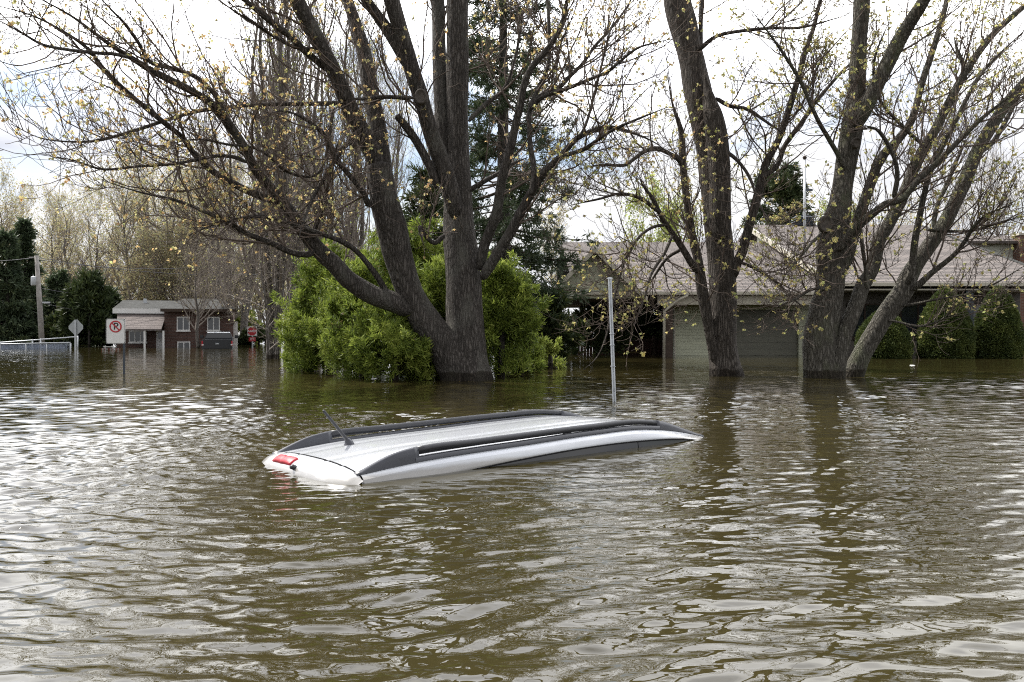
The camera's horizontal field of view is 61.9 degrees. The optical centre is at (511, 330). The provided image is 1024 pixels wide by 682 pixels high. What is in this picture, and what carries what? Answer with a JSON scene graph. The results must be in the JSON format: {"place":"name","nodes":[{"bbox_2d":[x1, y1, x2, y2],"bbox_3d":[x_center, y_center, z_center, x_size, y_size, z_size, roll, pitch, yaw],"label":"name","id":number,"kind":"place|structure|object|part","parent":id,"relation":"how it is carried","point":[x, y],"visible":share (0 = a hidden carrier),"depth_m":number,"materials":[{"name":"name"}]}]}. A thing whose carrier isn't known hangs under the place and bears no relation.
{"place":"outdoors","nodes":[
{"label":"outdoors","id":0,"kind":"place"},
{"bbox_2d":[0,332,1023,681],"bbox_3d":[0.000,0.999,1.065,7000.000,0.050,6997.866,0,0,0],"label":"water","id":1,"kind":"structure","parent":0,"point":[782,520],"depth_m":4.27,"materials":[{"name":"brown liquid"}]},
{"bbox_2d":[0,155,37,262],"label":"bare tree","id":2,"kind":"object","parent":1,"relation":"on","point":[9,225],"visible":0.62,"depth_m":71.68,"materials":[{"name":"brown plant"}]},
{"bbox_2d":[0,226,38,345],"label":"spruce tree","id":3,"kind":"object","parent":1,"relation":"on","point":[16,317],"visible":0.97,"depth_m":55.59,"materials":[{"name":"green plant"}]},
{"bbox_2d":[2,206,48,269],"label":"bare tree","id":4,"kind":"object","parent":1,"relation":"on","point":[30,222],"visible":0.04,"depth_m":84.58,"materials":[{"name":"brown plant"}]},
{"bbox_2d":[1,216,54,344],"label":"spruce tree","id":5,"kind":"object","parent":1,"relation":"on","point":[25,230],"visible":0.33,"depth_m":57.68,"materials":[{"name":"green plant"}]},
{"bbox_2d":[0,336,77,348],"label":"wire fence","id":6,"kind":"object","parent":1,"relation":"in","point":[7,345],"visible":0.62,"depth_m":47.03,"materials":[{"name":"metal"}]},
{"bbox_2d":[29,255,49,344],"bbox_3d":[-27.128,-1.402,48.980,1.188,5.822,0.378,0,0,0],"label":"utility pole","id":7,"kind":"object","parent":1,"relation":"in","point":[35,280],"visible":0.94,"depth_m":48.89,"materials":[{"name":"wood"}]},
{"bbox_2d":[42,258,257,274],"bbox_3d":[-21.218,-3.892,53.499,15.169,0.680,0.030,0,0,-36],"label":"power line","id":8,"kind":"object","parent":7,"relation":"attached to","point":[122,269],"visible":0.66,"depth_m":51.58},
{"bbox_2d":[43,259,258,268],"bbox_3d":[-21.505,-4.646,54.550,16.026,1.645,0.029,0,0,-43],"label":"power line","id":9,"kind":"object","parent":7,"relation":"attached to","point":[127,268],"visible":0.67,"depth_m":52.75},
{"bbox_2d":[4,180,87,295],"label":"bare tree","id":10,"kind":"object","parent":1,"relation":"on","point":[50,211],"visible":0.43,"depth_m":75.65,"materials":[{"name":"brown plant"}]},
{"bbox_2d":[20,239,76,278],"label":"tree","id":11,"kind":"object","parent":1,"relation":"on","point":[40,251],"visible":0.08,"depth_m":79.40,"materials":[{"name":"brown plant"}]},
{"bbox_2d":[37,307,78,345],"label":"bush","id":12,"kind":"object","parent":1,"relation":"on","point":[50,331],"visible":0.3,"depth_m":53.38,"materials":[{"name":"green plant"}]},
{"bbox_2d":[39,189,86,276],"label":"bare tree","id":13,"kind":"object","parent":1,"relation":"on","point":[60,226],"visible":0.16,"depth_m":89.98,"materials":[{"name":"brown plant"}]},
{"bbox_2d":[36,266,92,344],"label":"spruce tree","id":14,"kind":"object","parent":1,"relation":"on","point":[55,281],"visible":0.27,"depth_m":59.49,"materials":[{"name":"green plant"}]},
{"bbox_2d":[49,239,93,276],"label":"tree","id":15,"kind":"object","parent":1,"relation":"on","point":[73,258],"visible":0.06,"depth_m":82.25,"materials":[{"name":"brown plant"}]},
{"bbox_2d":[69,320,82,348],"bbox_3d":[-23.529,0.453,46.002,0.824,2.093,0.076,0,0,6],"label":"diamond sign","id":16,"kind":"object","parent":1,"relation":"in","point":[75,327],"visible":0.93,"depth_m":46.01,"materials":[{"name":"metal"}]},
{"bbox_2d":[22,176,131,296],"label":"bare tree","id":17,"kind":"object","parent":1,"relation":"on","point":[67,227],"visible":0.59,"depth_m":72.20,"materials":[{"name":"beige plant"}]},
{"bbox_2d":[53,265,120,346],"bbox_3d":[-26.189,-1.354,52.939,4.766,5.581,4.079,0,0,0],"label":"cedar bush","id":18,"kind":"object","parent":1,"relation":"on","point":[89,291],"visible":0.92,"depth_m":52.37,"materials":[{"name":"green plant"}]},
{"bbox_2d":[61,177,130,286],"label":"bare tree","id":19,"kind":"object","parent":1,"relation":"on","point":[94,218],"visible":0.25,"depth_m":87.19,"materials":[{"name":"brown plant"}]},
{"bbox_2d":[83,286,123,346],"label":"cedar bush","id":20,"kind":"object","parent":1,"relation":"on","point":[119,300],"visible":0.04,"depth_m":53.95,"materials":[{"name":"green plant"}]},
{"bbox_2d":[76,230,136,296],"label":"tree","id":21,"kind":"object","parent":1,"relation":"on","point":[87,244],"visible":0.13,"depth_m":73.79,"materials":[{"name":"brown plant"}]},
{"bbox_2d":[106,319,124,373],"bbox_3d":[-9.086,0.613,19.576,0.428,1.773,0.058,0,0,-4],"label":"no parking sign","id":22,"kind":"object","parent":1,"relation":"on","point":[115,331],"visible":0.96,"depth_m":19.56,"materials":[{"name":"metal"}]},
{"bbox_2d":[81,143,164,298],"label":"bare tree","id":23,"kind":"object","parent":1,"relation":"on","point":[126,207],"visible":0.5,"depth_m":65.94,"materials":[{"name":"brown plant"}]},
{"bbox_2d":[103,192,180,299],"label":"bare tree","id":24,"kind":"object","parent":1,"relation":"on","point":[141,225],"visible":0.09,"depth_m":85.61,"materials":[{"name":"brown plant"}]},
{"bbox_2d":[101,219,185,300],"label":"tree","id":25,"kind":"object","parent":1,"relation":"on","point":[130,277],"visible":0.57,"depth_m":64.01,"materials":[{"name":"brown plant"}]},
{"bbox_2d":[102,130,198,300],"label":"bare tree","id":26,"kind":"object","parent":1,"relation":"on","point":[154,174],"visible":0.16,"depth_m":69.98,"materials":[{"name":"brown plant"}]},
{"bbox_2d":[125,210,199,300],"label":"tree","id":27,"kind":"object","parent":1,"relation":"on","point":[150,277],"visible":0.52,"depth_m":63.70,"materials":[{"name":"brown plant"}]},
{"bbox_2d":[149,165,196,270],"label":"bare tree","id":28,"kind":"object","parent":1,"relation":"on","point":[172,206],"visible":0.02,"depth_m":89.28,"materials":[{"name":"brown plant"}]},
{"bbox_2d":[113,299,237,347],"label":"brick house","id":29,"kind":"structure","parent":1,"relation":"on","point":[155,323],"depth_m":51.21,"materials":[{"name":"brown brick"}]},
{"bbox_2d":[128,331,146,342],"bbox_3d":[-22.579,0.385,51.461,1.076,0.771,0.097,0,0,-17],"label":"window","id":30,"kind":"structure","parent":29,"relation":"in","point":[134,336],"depth_m":51.46,"materials":[{"name":"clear glass"}]},
{"bbox_2d":[156,331,161,346],"bbox_3d":[-21.338,0.815,51.838,0.491,1.569,0.096,0,0,-17],"label":"door","id":31,"kind":"structure","parent":29,"relation":"in","point":[158,333],"depth_m":51.79,"materials":[{"name":"grey glass"}]},
{"bbox_2d":[176,317,190,331],"bbox_3d":[-19.614,-0.387,50.903,0.816,0.895,0.097,0,0,-17],"label":"window","id":32,"kind":"structure","parent":29,"relation":"in","point":[183,325],"depth_m":50.90,"materials":[{"name":"clear glass"}]},
{"bbox_2d":[177,342,189,346],"bbox_3d":[-19.588,0.975,50.932,0.722,0.651,0.057,0,0,-17],"label":"window","id":33,"kind":"structure","parent":29,"relation":"in","point":[179,344],"depth_m":50.91,"materials":[{"name":"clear glass"}]},
{"bbox_2d":[206,317,220,331],"bbox_3d":[-17.974,-0.387,51.404,0.816,0.895,0.097,0,0,-17],"label":"window","id":34,"kind":"structure","parent":29,"relation":"in","point":[213,323],"depth_m":51.40,"materials":[{"name":"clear glass"}]},
{"bbox_2d":[123,160,241,300],"bbox_3d":[-25.325,-5.958,65.498,9.022,14.876,8.879,0,0,6],"label":"bare tree","id":35,"kind":"object","parent":1,"relation":"on","point":[178,209],"visible":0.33,"depth_m":64.45,"materials":[{"name":"brown plant"}]},
{"bbox_2d":[149,204,236,300],"bbox_3d":[-25.413,-4.079,65.977,6.502,10.993,6.784,0,0,41],"label":"tree","id":36,"kind":"object","parent":1,"relation":"on","point":[182,268],"visible":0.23,"depth_m":64.83,"materials":[{"name":"brown plant"}]},
{"bbox_2d":[169,229,229,347],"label":"bare tree","id":37,"kind":"object","parent":1,"relation":"on","point":[199,280],"visible":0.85,"depth_m":49.04,"materials":[{"name":"brown plant"}]},
{"bbox_2d":[164,167,238,296],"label":"bare tree","id":38,"kind":"object","parent":1,"relation":"on","point":[190,213],"visible":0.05,"depth_m":86.37,"materials":[{"name":"brown plant"}]},
{"bbox_2d":[176,127,247,297],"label":"bare tree","id":39,"kind":"object","parent":1,"relation":"on","point":[204,192],"visible":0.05,"depth_m":71.44,"materials":[{"name":"brown plant"}]},
{"bbox_2d":[200,332,237,348],"bbox_3d":[-16.945,0.837,49.318,2.120,1.526,4.948,0,0,-17],"label":"pickup truck","id":40,"kind":"object","parent":1,"relation":"on","point":[217,340],"visible":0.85,"depth_m":47.14,"materials":[{"name":"black paint"}]},
{"bbox_3d":[-16.828,0.280,48.934,1.410,0.269,0.185,0,0,-17],"label":"rear window","id":41,"kind":"part","parent":40,"relation":"part of","materials":[{"name":"grey glass"}]},
{"bbox_2d":[185,72,258,301],"bbox_3d":[-18.722,-8.241,55.878,5.258,19.409,7.690,0,0,-29],"label":"bare tree","id":42,"kind":"object","parent":1,"relation":"on","point":[235,174],"visible":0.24,"depth_m":56.34,"materials":[{"name":"brown plant"}]},
{"bbox_2d":[190,209,260,324],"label":"bare tree","id":43,"kind":"object","parent":1,"relation":"on","point":[226,285],"visible":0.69,"depth_m":51.55,"materials":[{"name":"brown plant"}]},
{"bbox_2d":[169,52,284,331],"bbox_3d":[-19.957,-9.627,61.664,8.844,22.321,6.046,0,0,-33],"label":"bare tree","id":44,"kind":"object","parent":1,"relation":"on","point":[244,322],"visible":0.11,"depth_m":61.94,"materials":[{"name":"brown plant"}]},
{"bbox_2d":[195,193,258,319],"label":"bare tree","id":45,"kind":"object","parent":1,"relation":"on","point":[238,257],"visible":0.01,"depth_m":90.27,"materials":[{"name":"brown plant"}]},
{"bbox_2d":[201,228,258,314],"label":"tree","id":46,"kind":"object","parent":1,"relation":"on","point":[234,279],"visible":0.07,"depth_m":67.33,"materials":[{"name":"brown plant"}]},
{"bbox_2d":[213,163,285,320],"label":"bare tree","id":47,"kind":"object","parent":1,"relation":"on","point":[243,182],"visible":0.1,"depth_m":78.16,"materials":[{"name":"brown plant"}]},
{"bbox_2d":[235,308,264,342],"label":"bush","id":48,"kind":"object","parent":1,"relation":"on","point":[238,319],"visible":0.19,"depth_m":65.67,"materials":[{"name":"green plant"}]},
{"bbox_2d":[238,322,265,344],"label":"hedge","id":49,"kind":"object","parent":1,"relation":"on","point":[243,338],"visible":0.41,"depth_m":59.60,"materials":[{"name":"green plant"}]},
{"bbox_2d":[247,326,256,345],"bbox_3d":[-16.429,0.613,53.987,0.602,1.775,0.086,0,0,0],"label":"stop sign","id":50,"kind":"object","parent":1,"relation":"in","point":[252,332],"visible":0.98,"depth_m":53.95,"materials":[{"name":"metal"}]},
{"bbox_2d":[231,235,286,342],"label":"tree","id":51,"kind":"object","parent":1,"relation":"on","point":[260,299],"visible":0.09,"depth_m":69.41,"materials":[{"name":"brown plant"}]},
{"bbox_2d":[221,0,335,358],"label":"bare tree","id":52,"kind":"object","parent":1,"relation":"on","point":[278,285],"visible":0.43,"depth_m":30.15,"materials":[{"name":"brown plant"}]},
{"bbox_2d":[222,187,353,358],"bbox_3d":[-7.978,-1.915,30.180,4.632,6.796,4.847,0,0,-18],"label":"bare tree","id":53,"kind":"object","parent":1,"relation":"on","point":[268,348],"visible":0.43,"depth_m":29.66,"materials":[{"name":"brown plant"}]},
{"bbox_2d":[237,0,356,351],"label":"bare tree","id":54,"kind":"object","parent":1,"relation":"on","point":[299,181],"visible":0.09,"depth_m":37.01,"materials":[{"name":"brown plant"}]},
{"bbox_2d":[274,307,325,370],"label":"cedar bush","id":55,"kind":"object","parent":1,"relation":"on","point":[317,362],"visible":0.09,"depth_m":21.29,"materials":[{"name":"green plant"}]},
{"bbox_2d":[239,0,372,303],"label":"bare tree","id":56,"kind":"object","parent":1,"relation":"on","point":[343,136],"visible":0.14,"depth_m":33.10,"materials":[{"name":"brown plant"}]},
{"bbox_2d":[268,230,360,371],"bbox_3d":[-4.381,-0.506,20.587,2.803,3.884,2.544,0,0,9],"label":"cedar bush","id":57,"kind":"object","parent":1,"relation":"on","point":[303,347],"visible":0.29,"depth_m":20.14,"materials":[{"name":"green plant"}]},
{"bbox_2d":[303,178,359,250],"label":"bare tree","id":58,"kind":"object","parent":1,"relation":"on","point":[334,198],"depth_m":83.59,"materials":[{"name":"brown plant"}]},
{"bbox_2d":[279,0,396,266],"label":"bare tree","id":59,"kind":"object","parent":1,"relation":"on","point":[362,224],"visible":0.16,"depth_m":40.76,"materials":[{"name":"brown plant"}]},
{"bbox_2d":[291,253,409,377],"bbox_3d":[-3.173,-0.160,18.625,3.037,3.191,3.204,0,0,0],"label":"cedar bush","id":60,"kind":"object","parent":1,"relation":"on","point":[343,309],"visible":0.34,"depth_m":18.00,"materials":[{"name":"green plant"}]},
{"bbox_2d":[0,0,737,380],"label":"maple tree","id":61,"kind":"object","parent":1,"relation":"on","point":[458,350],"visible":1,"depth_m":16.00,"materials":[{"name":"brown plant"}]},
{"bbox_2d":[312,10,430,267],"bbox_3d":[-8.091,-8.353,49.941,7.533,19.626,4.163,0,0,21],"label":"bare tree","id":62,"kind":"object","parent":1,"relation":"on","point":[397,142],"visible":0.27,"depth_m":49.45,"materials":[{"name":"brown plant"}]},
{"bbox_2d":[321,213,444,367],"bbox_3d":[-2.400,-0.667,19.971,3.461,4.207,4.145,0,0,35],"label":"cedar bush","id":63,"kind":"object","parent":1,"relation":"on","point":[416,243],"visible":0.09,"depth_m":19.52,"materials":[{"name":"green plant"}]},
{"bbox_2d":[339,6,439,250],"bbox_3d":[-5.956,-7.886,45.982,7.157,18.645,3.955,0,0,-22],"label":"bare tree","id":64,"kind":"object","parent":1,"relation":"on","point":[384,87],"visible":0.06,"depth_m":45.47,"materials":[{"name":"brown plant"}]},
{"bbox_2d":[341,303,439,380],"bbox_3d":[-2.441,0.313,17.393,2.225,2.245,2.138,0,0,24],"label":"cedar bush","id":65,"kind":"object","parent":1,"relation":"on","point":[397,334],"visible":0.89,"depth_m":16.91,"materials":[{"name":"green plant"}]},
{"bbox_2d":[400,161,443,269],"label":"spruce tree","id":66,"kind":"object","parent":1,"relation":"on","point":[416,184],"visible":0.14,"depth_m":23.75,"materials":[{"name":"green plant"}]},
{"bbox_2d":[390,252,488,376],"bbox_3d":[-1.539,-0.133,19.037,2.671,3.139,2.127,0,0,0],"label":"cedar bush","id":67,"kind":"object","parent":1,"relation":"on","point":[433,284],"visible":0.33,"depth_m":18.51,"materials":[{"name":"green plant"}]},
{"bbox_2d":[436,198,442,230],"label":"bare tree","id":68,"kind":"object","parent":1,"relation":"on","point":[441,223],"visible":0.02,"depth_m":52.03,"materials":[{"name":"green plant"}]},
{"bbox_2d":[262,409,703,484],"bbox_3d":[0.167,1.145,7.455,4.630,1.110,1.498,0,0,-41],"label":"flooded car","id":69,"kind":"object","parent":1,"relation":"on","point":[491,440],"visible":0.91,"depth_m":6.62,"materials":[{"name":"white paint"}]},
{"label":"side window","id":70,"kind":"part","parent":69,"relation":"part of","materials":[{"name":"black glass"}]},
{"bbox_2d":[417,0,600,347],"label":"spruce tree","id":71,"kind":"object","parent":1,"relation":"on","point":[535,260],"visible":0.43,"depth_m":26.47,"materials":[{"name":"green plant"}]},
{"bbox_2d":[480,250,555,376],"bbox_3d":[-0.194,-0.181,18.704,2.117,3.233,2.269,0,0,-27],"label":"cedar bush","id":72,"kind":"object","parent":1,"relation":"on","point":[509,311],"visible":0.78,"depth_m":18.27,"materials":[{"name":"green plant"}]},
{"bbox_2d":[493,334,546,372],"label":"cedar bush","id":73,"kind":"object","parent":1,"relation":"on","point":[539,365],"visible":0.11,"depth_m":20.25,"materials":[{"name":"green plant"}]},
{"bbox_2d":[533,336,566,368],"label":"bush","id":74,"kind":"object","parent":1,"relation":"on","point":[551,361],"visible":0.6,"depth_m":22.47,"materials":[{"name":"green plant"}]},
{"bbox_2d":[537,203,573,312],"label":"bare tree","id":75,"kind":"object","parent":1,"relation":"on","point":[552,276],"visible":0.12,"depth_m":59.46,"materials":[{"name":"brown plant"}]},
{"bbox_2d":[535,287,591,361],"bbox_3d":[1.169,0.053,26.083,2.513,2.766,1.994,0,0,0],"label":"bush","id":76,"kind":"object","parent":1,"relation":"on","point":[549,330],"visible":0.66,"depth_m":25.61,"materials":[{"name":"green plant"}]},
{"bbox_2d":[566,302,636,354],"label":"bush","id":77,"kind":"object","parent":1,"relation":"on","point":[597,343],"visible":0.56,"depth_m":35.52,"materials":[{"name":"green plant"}]},
{"bbox_2d":[607,277,615,401],"bbox_3d":[1.409,0.425,11.994,0.153,2.349,0.040,0,0,0],"label":"sign post","id":78,"kind":"object","parent":1,"relation":"in","point":[612,345],"visible":0.82,"depth_m":11.98,"materials":[{"name":"metal"}]},
{"bbox_2d":[572,336,662,351],"bbox_3d":[5.136,0.874,40.955,5.800,1.252,0.150,0,0,0],"label":"board fence","id":79,"kind":"object","parent":1,"relation":"in","point":[657,344],"visible":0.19,"depth_m":41.00,"materials":[{"name":"brown wood"}]},
{"bbox_2d":[586,295,663,348],"bbox_3d":[6.475,-0.433,46.046,7.897,3.737,3.032,0,0,0],"label":"carport","id":80,"kind":"object","parent":1,"relation":"on","point":[650,329],"visible":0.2,"depth_m":45.38,"materials":[{"name":"brown wood"}]},
{"bbox_2d":[621,171,680,241],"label":"bare tree","id":81,"kind":"object","parent":1,"relation":"on","point":[660,232],"visible":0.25,"depth_m":54.57,"materials":[{"name":"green plant"}]},
{"bbox_2d":[666,191,702,241],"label":"bare tree","id":82,"kind":"object","parent":1,"relation":"on","point":[680,228],"visible":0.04,"depth_m":62.87,"materials":[{"name":"brown plant"}]},
{"bbox_2d":[526,0,916,375],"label":"maple tree","id":83,"kind":"object","parent":1,"relation":"on","point":[718,303],"visible":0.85,"depth_m":18.57,"materials":[{"name":"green plant"}]},
{"bbox_2d":[737,158,817,295],"bbox_3d":[16.951,-4.700,53.956,6.231,12.563,5.823,0,0,0],"label":"pine tree","id":84,"kind":"object","parent":1,"relation":"on","point":[791,193],"visible":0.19,"depth_m":53.08,"materials":[{"name":"green plant"}]},
{"bbox_2d":[555,155,1023,356],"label":"bungalow","id":85,"kind":"object","parent":1,"relation":"on","point":[686,339],"visible":0.38,"depth_m":34.42,"materials":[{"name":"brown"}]},
{"bbox_2d":[737,310,796,354],"bbox_3d":[10.100,0.382,34.450,2.828,2.437,0.060,0,0,0],"label":"garage door","id":86,"kind":"structure","parent":85,"relation":"in","point":[775,343],"depth_m":34.42,"materials":[{"name":"grey metal"}]},
{"bbox_2d":[846,303,881,339],"bbox_3d":[14.280,-0.370,34.549,1.540,1.460,0.097,0,0,0],"label":"window","id":87,"kind":"structure","parent":85,"relation":"in","point":[869,308],"depth_m":34.57,"materials":[{"name":"black glass"}]},
{"bbox_2d":[899,303,926,339],"bbox_3d":[16.450,-0.370,34.549,1.600,1.460,0.097,0,0,0],"label":"window","id":88,"kind":"structure","parent":85,"relation":"in","point":[910,314],"depth_m":34.57,"materials":[{"name":"black glass"}]},
{"bbox_2d":[974,303,980,325],"bbox_3d":[18.600,-0.400,34.569,1.600,1.400,0.057,0,0,0],"label":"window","id":89,"kind":"structure","parent":85,"relation":"in","point":[977,308],"depth_m":34.57,"materials":[{"name":"black glass"}]},
{"bbox_2d":[816,197,855,220],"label":"bare tree","id":90,"kind":"object","parent":1,"relation":"on","point":[823,208],"visible":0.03,"depth_m":58.59,"materials":[{"name":"green plant"}]},
{"bbox_2d":[712,0,1023,378],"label":"maple tree","id":91,"kind":"object","parent":1,"relation":"on","point":[825,355],"visible":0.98,"depth_m":17.85,"materials":[{"name":"brown plant"}]},
{"bbox_2d":[854,311,915,358],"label":"clipped yew","id":92,"kind":"object","parent":1,"relation":"on","point":[895,341],"visible":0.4,"depth_m":30.47,"materials":[{"name":"green plant"}]},
{"bbox_2d":[853,191,932,227],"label":"bare tree","id":93,"kind":"object","parent":1,"relation":"on","point":[909,222],"visible":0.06,"depth_m":64.28,"materials":[{"name":"brown plant"}]},
{"bbox_2d":[846,0,1023,376],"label":"maple tree","id":94,"kind":"object","parent":1,"relation":"on","point":[908,284],"visible":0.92,"depth_m":18.09,"materials":[{"name":"brown plant"}]},
{"bbox_2d":[915,286,977,358],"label":"clipped yew","id":95,"kind":"object","parent":1,"relation":"on","point":[963,346],"visible":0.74,"depth_m":30.62,"materials":[{"name":"green plant"}]},
{"bbox_2d":[925,182,985,235],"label":"bare tree","id":96,"kind":"object","parent":1,"relation":"on","point":[958,215],"visible":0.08,"depth_m":57.46,"materials":[{"name":"brown plant"}]},
{"bbox_2d":[949,137,1023,237],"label":"bare tree","id":97,"kind":"object","parent":1,"relation":"on","point":[986,184],"visible":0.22,"depth_m":52.02,"materials":[{"name":"brown plant"}]},
{"bbox_2d":[953,233,1023,328],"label":"house","id":98,"kind":"structure","parent":1,"relation":"on","point":[996,246],"depth_m":47.68,"materials":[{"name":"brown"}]},
{"bbox_2d":[973,285,1023,358],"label":"clipped yew","id":99,"kind":"object","parent":1,"relation":"on","point":[1002,337],"visible":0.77,"depth_m":30.68,"materials":[{"name":"green plant"}]},
{"bbox_2d":[0,0,1023,322],"label":"sky","id":100,"kind":"structure","parent":0,"point":[202,18],"materials":[{"name":"white"}]}
]}

